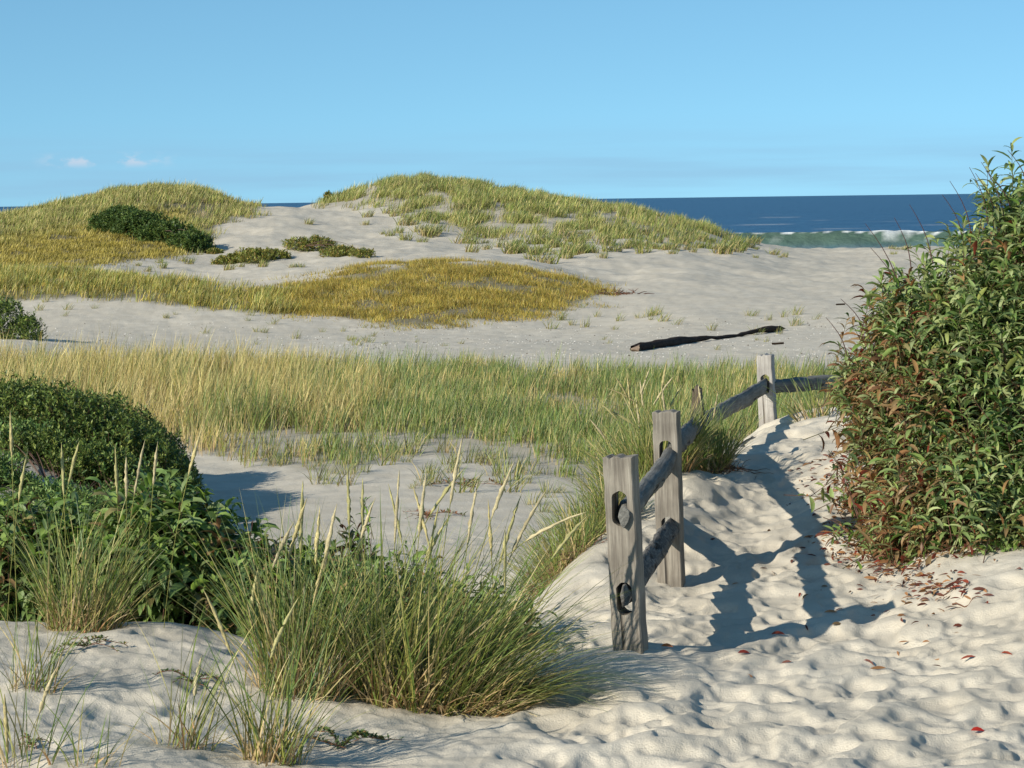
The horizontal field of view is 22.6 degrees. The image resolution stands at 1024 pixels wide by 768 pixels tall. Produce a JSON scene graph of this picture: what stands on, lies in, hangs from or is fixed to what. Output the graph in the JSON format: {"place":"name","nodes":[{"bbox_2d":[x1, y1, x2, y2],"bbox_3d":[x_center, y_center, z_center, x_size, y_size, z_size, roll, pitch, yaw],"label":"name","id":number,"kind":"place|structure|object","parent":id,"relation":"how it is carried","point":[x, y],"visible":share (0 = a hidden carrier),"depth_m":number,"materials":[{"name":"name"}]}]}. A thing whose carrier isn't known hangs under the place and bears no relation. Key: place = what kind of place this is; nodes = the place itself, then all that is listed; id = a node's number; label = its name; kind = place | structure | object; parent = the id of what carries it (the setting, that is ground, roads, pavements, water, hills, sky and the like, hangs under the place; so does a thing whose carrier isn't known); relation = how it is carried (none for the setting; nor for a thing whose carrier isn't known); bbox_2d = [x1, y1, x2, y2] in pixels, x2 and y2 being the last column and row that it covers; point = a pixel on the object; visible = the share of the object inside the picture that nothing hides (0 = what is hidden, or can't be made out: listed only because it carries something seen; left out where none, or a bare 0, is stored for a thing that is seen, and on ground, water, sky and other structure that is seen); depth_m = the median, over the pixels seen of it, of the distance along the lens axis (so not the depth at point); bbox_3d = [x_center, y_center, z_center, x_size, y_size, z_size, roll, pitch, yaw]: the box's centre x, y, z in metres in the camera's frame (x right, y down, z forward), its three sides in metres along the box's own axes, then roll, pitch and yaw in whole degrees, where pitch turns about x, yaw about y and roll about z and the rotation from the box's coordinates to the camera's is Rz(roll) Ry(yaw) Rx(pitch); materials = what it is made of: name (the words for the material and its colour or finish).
{"place":"outdoors","nodes":[
{"label":"outdoors","id":0,"kind":"place"},
{"bbox_2d":[0,257,303,315],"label":"dune grass","id":1,"kind":"structure","parent":0,"point":[15,277],"depth_m":62.01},
{"bbox_2d":[0,318,974,481],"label":"beachgrass field","id":2,"kind":"structure","parent":0,"point":[312,396],"depth_m":31.00,"materials":[{"name":"green plant"}]},
{"bbox_2d":[0,193,1021,248],"bbox_3d":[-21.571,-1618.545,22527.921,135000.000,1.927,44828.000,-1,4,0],"label":"sea","id":3,"kind":"structure","parent":0,"point":[810,222],"depth_m":480.77,"materials":[{"name":"liquid"}]},
{"bbox_2d":[0,180,1023,767],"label":"sand ground","id":4,"kind":"structure","parent":0,"point":[824,696],"depth_m":12.04,"materials":[{"name":"sand"}]},
{"bbox_2d":[0,293,47,340],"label":"bayberry shrub","id":5,"kind":"object","parent":4,"relation":"on","point":[21,324],"visible":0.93,"depth_m":48.67,"materials":[{"name":"green plant"}]},
{"bbox_2d":[18,733,48,749],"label":"sand weed","id":6,"kind":"object","parent":4,"relation":"on","point":[34,743],"visible":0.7,"depth_m":8.43,"materials":[{"name":"green plant"}]},
{"bbox_2d":[0,656,101,767],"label":"beachgrass clump","id":7,"kind":"object","parent":4,"relation":"on","point":[6,720],"visible":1,"depth_m":8.19,"materials":[{"name":"green plant"}]},
{"bbox_2d":[0,592,111,694],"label":"beachgrass clump","id":8,"kind":"object","parent":4,"relation":"on","point":[30,674],"visible":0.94,"depth_m":9.24,"materials":[{"name":"green plant"}]},
{"bbox_2d":[0,487,112,622],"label":"leafy shrub","id":9,"kind":"object","parent":4,"relation":"on","point":[24,516],"visible":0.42,"depth_m":11.43,"materials":[{"name":"green plant"}]},
{"bbox_2d":[47,634,126,653],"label":"sand weed","id":10,"kind":"object","parent":4,"relation":"on","point":[88,639],"visible":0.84,"depth_m":10.10,"materials":[{"name":"green plant"}]},
{"bbox_2d":[0,416,174,518],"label":"bayberry shrub","id":11,"kind":"object","parent":4,"relation":"on","point":[37,487],"visible":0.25,"depth_m":18.50,"materials":[{"name":"green plant"}]},
{"bbox_2d":[31,687,155,767],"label":"beachgrass clump","id":12,"kind":"object","parent":4,"relation":"on","point":[95,754],"visible":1,"depth_m":8.12,"materials":[{"name":"green plant"}]},
{"bbox_2d":[0,366,204,508],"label":"bayberry shrub","id":13,"kind":"object","parent":4,"relation":"on","point":[39,403],"visible":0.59,"depth_m":20.29,"materials":[{"name":"green plant"}]},
{"bbox_2d":[0,411,208,633],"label":"beachgrass clump","id":14,"kind":"object","parent":4,"relation":"on","point":[112,608],"visible":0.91,"depth_m":10.55,"materials":[{"name":"green plant"}]},
{"bbox_2d":[0,178,271,268],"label":"dune grass","id":15,"kind":"structure","parent":4,"relation":"on","point":[55,215],"depth_m":91.59,"materials":[{"name":"plant"}]},
{"bbox_2d":[85,203,216,252],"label":"dune shrub","id":16,"kind":"object","parent":4,"relation":"on","point":[148,225],"visible":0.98,"depth_m":85.90,"materials":[{"name":"green plant"}]},
{"bbox_2d":[53,465,279,629],"bbox_3d":[-1.557,0.832,11.459,0.969,0.972,1.132,-4,5,-40],"label":"leafy shrub","id":17,"kind":"object","parent":4,"relation":"on","point":[166,512],"visible":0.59,"depth_m":11.18,"materials":[{"name":"green plant"}]},
{"bbox_2d":[152,668,222,689],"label":"sand weed","id":18,"kind":"object","parent":4,"relation":"on","point":[184,674],"visible":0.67,"depth_m":9.60,"materials":[{"name":"green plant"}]},
{"bbox_2d":[115,597,305,750],"bbox_3d":[-1.025,0.980,8.555,0.698,0.537,0.604,1,4,20],"label":"beachgrass clump","id":19,"kind":"object","parent":4,"relation":"on","point":[192,737],"visible":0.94,"depth_m":8.59,"materials":[{"name":"green plant"}]},
{"bbox_2d":[206,247,224,253],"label":"heather hummock","id":20,"kind":"object","parent":4,"relation":"on","point":[212,250],"visible":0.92,"depth_m":80.95,"materials":[{"name":"green plant"}]},
{"bbox_2d":[223,261,236,270],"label":"grass tuft","id":21,"kind":"object","parent":4,"relation":"on","point":[230,267],"visible":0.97,"depth_m":74.00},
{"bbox_2d":[234,430,261,456],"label":"grass tuft","id":22,"kind":"object","parent":4,"relation":"on","point":[247,444],"visible":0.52,"depth_m":25.59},
{"bbox_2d":[210,246,291,264],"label":"heather hummock","id":23,"kind":"object","parent":4,"relation":"on","point":[253,254],"visible":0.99,"depth_m":77.09,"materials":[{"name":"green plant"}]},
{"bbox_2d":[163,589,381,767],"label":"beachgrass clump","id":24,"kind":"object","parent":4,"relation":"on","point":[283,743],"visible":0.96,"depth_m":8.48,"materials":[{"name":"green plant"}]},
{"bbox_2d":[260,432,286,458],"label":"grass tuft","id":25,"kind":"object","parent":4,"relation":"on","point":[267,451],"visible":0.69,"depth_m":25.26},
{"bbox_2d":[272,446,295,466],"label":"grass tuft","id":26,"kind":"object","parent":4,"relation":"on","point":[281,461],"visible":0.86,"depth_m":24.71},
{"bbox_2d":[175,521,395,654],"bbox_3d":[-0.942,1.014,11.254,1.013,0.827,0.909,-1,4,0],"label":"leafy shrub","id":27,"kind":"object","parent":4,"relation":"on","point":[228,623],"visible":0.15,"depth_m":11.04,"materials":[{"name":"green plant"}]},
{"bbox_2d":[152,482,481,701],"bbox_3d":[-0.724,0.782,9.618,1.236,0.848,1.189,-3,5,-24],"label":"beachgrass clump","id":28,"kind":"object","parent":4,"relation":"on","point":[303,644],"visible":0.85,"depth_m":9.56,"materials":[{"name":"green plant"}]},
{"bbox_2d":[302,457,337,480],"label":"grass tuft","id":29,"kind":"object","parent":4,"relation":"on","point":[320,475],"visible":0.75,"depth_m":23.15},
{"bbox_2d":[304,462,347,484],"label":"grass tuft","id":30,"kind":"object","parent":4,"relation":"on","point":[325,481],"visible":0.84,"depth_m":22.83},
{"bbox_2d":[280,234,375,257],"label":"heather hummock","id":31,"kind":"object","parent":4,"relation":"on","point":[312,242],"visible":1,"depth_m":80.21,"materials":[{"name":"green plant"}]},
{"bbox_2d":[275,725,403,748],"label":"sand weed","id":32,"kind":"object","parent":4,"relation":"on","point":[357,733],"visible":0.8,"depth_m":8.90,"materials":[{"name":"green plant"}]},
{"bbox_2d":[330,456,367,486],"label":"grass tuft","id":33,"kind":"object","parent":4,"relation":"on","point":[338,482],"visible":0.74,"depth_m":22.71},
{"bbox_2d":[338,452,365,474],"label":"grass tuft","id":34,"kind":"object","parent":4,"relation":"on","point":[343,472],"visible":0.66,"depth_m":23.50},
{"bbox_2d":[327,496,384,590],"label":"leafy sprig","id":35,"kind":"object","parent":4,"relation":"on","point":[353,545],"visible":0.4,"depth_m":11.27,"materials":[{"name":"green plant"}]},
{"bbox_2d":[365,439,403,465],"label":"grass tuft","id":36,"kind":"object","parent":4,"relation":"on","point":[392,455],"visible":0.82,"depth_m":24.24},
{"bbox_2d":[373,440,407,461],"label":"grass tuft","id":37,"kind":"object","parent":4,"relation":"on","point":[391,452],"visible":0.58,"depth_m":24.82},
{"bbox_2d":[393,211,414,225],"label":"grass tuft","id":38,"kind":"object","parent":4,"relation":"on","point":[405,222],"visible":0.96,"depth_m":92.35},
{"bbox_2d":[396,229,415,240],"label":"grass tuft","id":39,"kind":"object","parent":4,"relation":"on","point":[402,237],"visible":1,"depth_m":86.38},
{"bbox_2d":[381,427,437,453],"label":"grass tuft","id":40,"kind":"object","parent":4,"relation":"on","point":[413,442],"visible":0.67,"depth_m":25.66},
{"bbox_2d":[396,428,427,456],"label":"grass tuft","id":41,"kind":"object","parent":4,"relation":"on","point":[409,452],"visible":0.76,"depth_m":25.44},
{"bbox_2d":[409,462,443,479],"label":"grass tuft","id":42,"kind":"object","parent":4,"relation":"on","point":[423,472],"visible":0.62,"depth_m":22.93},
{"bbox_2d":[410,460,449,482],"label":"grass tuft","id":43,"kind":"object","parent":4,"relation":"on","point":[434,473],"visible":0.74,"depth_m":22.73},
{"bbox_2d":[237,254,626,331],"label":"beach heather","id":44,"kind":"object","parent":4,"relation":"on","point":[491,298],"visible":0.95,"depth_m":61.84,"materials":[{"name":"yellow plant"}]},
{"bbox_2d":[3,314,861,368],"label":"shell fragments","id":45,"kind":"object","parent":4,"relation":"on","point":[503,343],"visible":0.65,"depth_m":49.01,"materials":[{"name":"white plant"}]},
{"bbox_2d":[421,223,445,237],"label":"grass tuft","id":46,"kind":"object","parent":4,"relation":"on","point":[436,232],"visible":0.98,"depth_m":88.31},
{"bbox_2d":[425,214,441,223],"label":"grass tuft","id":47,"kind":"object","parent":4,"relation":"on","point":[437,219],"visible":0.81,"depth_m":92.59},
{"bbox_2d":[310,540,557,665],"bbox_3d":[-0.396,1.095,11.082,1.199,0.851,0.850,-1,4,0],"label":"clump","id":48,"kind":"object","parent":4,"relation":"on","point":[411,577],"visible":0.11,"depth_m":11.00,"materials":[{"name":"green plant"}]},
{"bbox_2d":[405,508,467,518],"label":"sand weed","id":49,"kind":"object","parent":4,"relation":"on","point":[429,511],"visible":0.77,"depth_m":20.35,"materials":[{"name":"green plant"}]},
{"bbox_2d":[214,437,667,717],"bbox_3d":[-0.336,0.728,9.813,1.942,1.047,1.596,-1,4,0],"label":"beachgrass clump","id":50,"kind":"object","parent":4,"relation":"on","point":[409,678],"visible":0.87,"depth_m":9.69,"materials":[{"name":"green plant"}]},
{"bbox_2d":[431,429,462,452],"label":"grass tuft","id":51,"kind":"object","parent":4,"relation":"on","point":[446,446],"visible":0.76,"depth_m":25.67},
{"bbox_2d":[442,441,474,463],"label":"grass tuft","id":52,"kind":"object","parent":4,"relation":"on","point":[456,454],"visible":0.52,"depth_m":24.61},
{"bbox_2d":[437,462,487,492],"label":"grass tuft","id":53,"kind":"object","parent":4,"relation":"on","point":[464,487],"visible":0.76,"depth_m":21.98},
{"bbox_2d":[450,230,474,243],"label":"grass tuft","id":54,"kind":"object","parent":4,"relation":"on","point":[460,239],"visible":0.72,"depth_m":86.55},
{"bbox_2d":[427,477,501,487],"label":"sand weed","id":55,"kind":"object","parent":4,"relation":"on","point":[445,480],"visible":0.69,"depth_m":22.55,"materials":[{"name":"green plant"}]},
{"bbox_2d":[449,440,490,463],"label":"grass tuft","id":56,"kind":"object","parent":4,"relation":"on","point":[475,461],"visible":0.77,"depth_m":24.53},
{"bbox_2d":[455,222,484,237],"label":"grass tuft","id":57,"kind":"object","parent":4,"relation":"on","point":[475,231],"visible":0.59,"depth_m":89.50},
{"bbox_2d":[463,241,482,252],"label":"grass tuft","id":58,"kind":"object","parent":4,"relation":"on","point":[471,249],"visible":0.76,"depth_m":79.60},
{"bbox_2d":[476,224,498,237],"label":"grass tuft","id":59,"kind":"object","parent":4,"relation":"on","point":[481,236],"visible":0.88,"depth_m":89.38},
{"bbox_2d":[473,440,503,465],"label":"grass tuft","id":60,"kind":"object","parent":4,"relation":"on","point":[490,463],"visible":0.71,"depth_m":24.36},
{"bbox_2d":[476,435,512,463],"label":"grass tuft","id":61,"kind":"object","parent":4,"relation":"on","point":[490,453],"visible":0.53,"depth_m":24.58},
{"bbox_2d":[481,443,522,472],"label":"grass tuft","id":62,"kind":"object","parent":4,"relation":"on","point":[498,459],"visible":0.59,"depth_m":23.69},
{"bbox_2d":[483,450,532,481],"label":"grass tuft","id":63,"kind":"object","parent":4,"relation":"on","point":[517,466],"visible":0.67,"depth_m":22.91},
{"bbox_2d":[500,240,521,253],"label":"grass tuft","id":64,"kind":"object","parent":4,"relation":"on","point":[513,251],"visible":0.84,"depth_m":79.28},
{"bbox_2d":[499,465,530,492],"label":"grass tuft","id":65,"kind":"object","parent":4,"relation":"on","point":[515,487],"visible":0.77,"depth_m":22.08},
{"bbox_2d":[310,170,742,243],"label":"ridge grass","id":66,"kind":"structure","parent":4,"relation":"on","point":[539,200],"depth_m":97.40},
{"bbox_2d":[513,454,542,474],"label":"grass tuft","id":67,"kind":"object","parent":4,"relation":"on","point":[524,470],"visible":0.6,"depth_m":23.52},
{"bbox_2d":[519,230,542,244],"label":"grass tuft","id":68,"kind":"object","parent":4,"relation":"on","point":[528,240],"visible":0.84,"depth_m":85.74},
{"bbox_2d":[521,250,540,260],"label":"grass tuft","id":69,"kind":"object","parent":4,"relation":"on","point":[535,257],"visible":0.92,"depth_m":76.69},
{"bbox_2d":[518,488,544,504],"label":"grass tuft","id":70,"kind":"object","parent":4,"relation":"on","point":[528,502],"visible":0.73,"depth_m":21.21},
{"bbox_2d":[521,243,547,254],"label":"grass tuft","id":71,"kind":"object","parent":4,"relation":"on","point":[532,251],"visible":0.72,"depth_m":78.50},
{"bbox_2d":[527,228,550,244],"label":"grass tuft","id":72,"kind":"object","parent":4,"relation":"on","point":[539,240],"visible":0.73,"depth_m":85.80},
{"bbox_2d":[528,496,555,511],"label":"grass tuft","id":73,"kind":"object","parent":4,"relation":"on","point":[544,505],"visible":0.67,"depth_m":20.73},
{"bbox_2d":[481,482,606,607],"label":"beachgrass clump","id":74,"kind":"object","parent":4,"relation":"on","point":[584,539],"visible":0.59,"depth_m":13.15,"materials":[{"name":"green plant"}]},
{"bbox_2d":[527,248,564,263],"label":"grass tuft","id":75,"kind":"object","parent":4,"relation":"on","point":[549,260],"visible":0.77,"depth_m":75.93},
{"bbox_2d":[536,473,557,493],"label":"grass tuft","id":76,"kind":"object","parent":4,"relation":"on","point":[545,485],"visible":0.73,"depth_m":22.08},
{"bbox_2d":[541,233,565,247],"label":"grass tuft","id":77,"kind":"object","parent":4,"relation":"on","point":[554,241],"visible":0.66,"depth_m":83.58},
{"bbox_2d":[549,223,569,236],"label":"grass tuft","id":78,"kind":"object","parent":4,"relation":"on","point":[560,230],"visible":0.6,"depth_m":87.91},
{"bbox_2d":[456,571,666,717],"bbox_3d":[0.209,0.958,9.657,0.828,0.599,0.622,-2,4,-16],"label":"beachgrass clump","id":79,"kind":"object","parent":4,"relation":"on","point":[529,700],"visible":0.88,"depth_m":9.65,"materials":[{"name":"green plant"}]},
{"bbox_2d":[551,242,579,258],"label":"grass tuft","id":80,"kind":"object","parent":4,"relation":"on","point":[571,254],"visible":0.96,"depth_m":77.84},
{"bbox_2d":[525,530,606,591],"bbox_3d":[0.286,0.991,13.176,0.566,0.548,0.427,-2,4,-21],"label":"brushwood","id":81,"kind":"object","parent":4,"relation":"on","point":[565,559],"visible":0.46,"depth_m":13.14,"materials":[{"name":"green plant"}]},
{"bbox_2d":[559,223,578,236],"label":"grass tuft","id":82,"kind":"object","parent":4,"relation":"on","point":[575,231],"visible":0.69,"depth_m":88.95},
{"bbox_2d":[492,447,654,585],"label":"beachgrass clump","id":83,"kind":"object","parent":4,"relation":"on","point":[602,496],"visible":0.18,"depth_m":13.76,"materials":[{"name":"green plant"}]},
{"bbox_2d":[560,241,593,254],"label":"grass tuft","id":84,"kind":"object","parent":4,"relation":"on","point":[582,251],"visible":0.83,"depth_m":79.32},
{"bbox_2d":[591,228,614,245],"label":"grass tuft","id":85,"kind":"object","parent":4,"relation":"on","point":[605,239],"visible":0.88,"depth_m":85.11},
{"bbox_2d":[595,238,620,251],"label":"grass tuft","id":86,"kind":"object","parent":4,"relation":"on","point":[609,249],"visible":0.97,"depth_m":81.12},
{"bbox_2d":[581,286,654,294],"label":"brushwood","id":87,"kind":"object","parent":4,"relation":"on","point":[620,293],"visible":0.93,"depth_m":63.85,"materials":[{"name":"green plant"}]},
{"bbox_2d":[619,239,635,248],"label":"grass tuft","id":88,"kind":"object","parent":4,"relation":"on","point":[627,246],"visible":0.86,"depth_m":82.65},
{"bbox_2d":[627,222,647,233],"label":"grass tuft","id":89,"kind":"object","parent":4,"relation":"on","point":[639,227],"visible":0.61,"depth_m":90.47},
{"bbox_2d":[632,241,652,253],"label":"grass tuft","id":90,"kind":"object","parent":4,"relation":"on","point":[639,250],"visible":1,"depth_m":81.05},
{"bbox_2d":[548,361,741,508],"bbox_3d":[0.750,0.344,14.868,1.231,0.998,1.160,-1,4,0],"label":"beachgrass clump","id":91,"kind":"object","parent":4,"relation":"on","point":[644,449],"visible":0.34,"depth_m":14.79,"materials":[{"name":"green plant"}]},
{"bbox_2d":[632,221,659,235],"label":"grass tuft","id":92,"kind":"object","parent":4,"relation":"on","point":[647,232],"visible":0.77,"depth_m":90.51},
{"bbox_2d":[644,228,667,243],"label":"grass tuft","id":93,"kind":"object","parent":4,"relation":"on","point":[653,236],"visible":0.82,"depth_m":87.06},
{"bbox_2d":[653,240,675,249],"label":"grass tuft","id":94,"kind":"object","parent":4,"relation":"on","point":[664,247],"visible":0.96,"depth_m":81.91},
{"bbox_2d":[672,232,697,245],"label":"grass tuft","id":95,"kind":"object","parent":4,"relation":"on","point":[686,239],"visible":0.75,"depth_m":88.50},
{"bbox_2d":[630,325,785,350],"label":"driftwood log","id":96,"kind":"object","parent":4,"relation":"on","point":[661,343],"visible":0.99,"depth_m":47.62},
{"bbox_2d":[709,242,729,253],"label":"grass tuft","id":97,"kind":"object","parent":4,"relation":"on","point":[722,249],"visible":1,"depth_m":83.25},
{"bbox_2d":[709,237,736,254],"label":"grass tuft","id":98,"kind":"object","parent":4,"relation":"on","point":[730,249],"visible":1,"depth_m":83.30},
{"bbox_2d":[681,385,765,473],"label":"beachgrass clump","id":99,"kind":"object","parent":4,"relation":"on","point":[721,461],"visible":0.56,"depth_m":15.33,"materials":[{"name":"green plant"}]},
{"bbox_2d":[702,459,772,479],"bbox_3d":[1.138,0.535,15.330,0.830,0.196,0.416,-2,4,-13],"label":"brushwood","id":100,"kind":"object","parent":4,"relation":"on","point":[735,467],"visible":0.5,"depth_m":15.30,"materials":[{"name":"brown plant"}]},
{"bbox_2d":[603,351,873,653],"bbox_3d":[1.311,0.588,15.113,0.862,1.320,9.761,0,4,14],"label":"split rail fence","id":101,"kind":"object","parent":4,"relation":"on","point":[662,553],"visible":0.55,"depth_m":11.63,"materials":[{"name":"grey wood"}]},
{"bbox_2d":[732,239,747,252],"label":"grass tuft","id":102,"kind":"object","parent":4,"relation":"on","point":[739,250],"visible":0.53,"depth_m":88.20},
{"bbox_2d":[765,365,837,422],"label":"beachgrass clump","id":103,"kind":"object","parent":4,"relation":"on","point":[812,413],"visible":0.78,"depth_m":17.85,"materials":[{"name":"green plant"}]},
{"bbox_2d":[710,451,1021,676],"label":"fallen leaves","id":104,"kind":"object","parent":4,"relation":"on","point":[937,584],"visible":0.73,"depth_m":11.89,"materials":[{"name":"brown plant"}]},
{"bbox_2d":[788,450,1001,570],"bbox_3d":[1.838,0.714,12.754,0.705,0.804,2.060,-2,4,-11],"label":"creeping spray","id":105,"kind":"object","parent":4,"relation":"on","point":[845,504],"visible":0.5,"depth_m":12.81,"materials":[{"name":"green plant"}]},
{"bbox_2d":[803,137,1023,568],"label":"leafy shrub","id":106,"kind":"object","parent":4,"relation":"on","point":[960,470],"visible":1,"depth_m":12.51,"materials":[{"name":"green plant"}]},
{"bbox_2d":[971,528,1022,562],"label":"creeping spray","id":107,"kind":"object","parent":4,"relation":"on","point":[998,545],"visible":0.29,"depth_m":11.94,"materials":[{"name":"green plant"}]},
{"bbox_2d":[0,0,1023,206],"label":"sky","id":108,"kind":"structure","parent":0,"point":[274,101],"materials":[{"name":"blue"}]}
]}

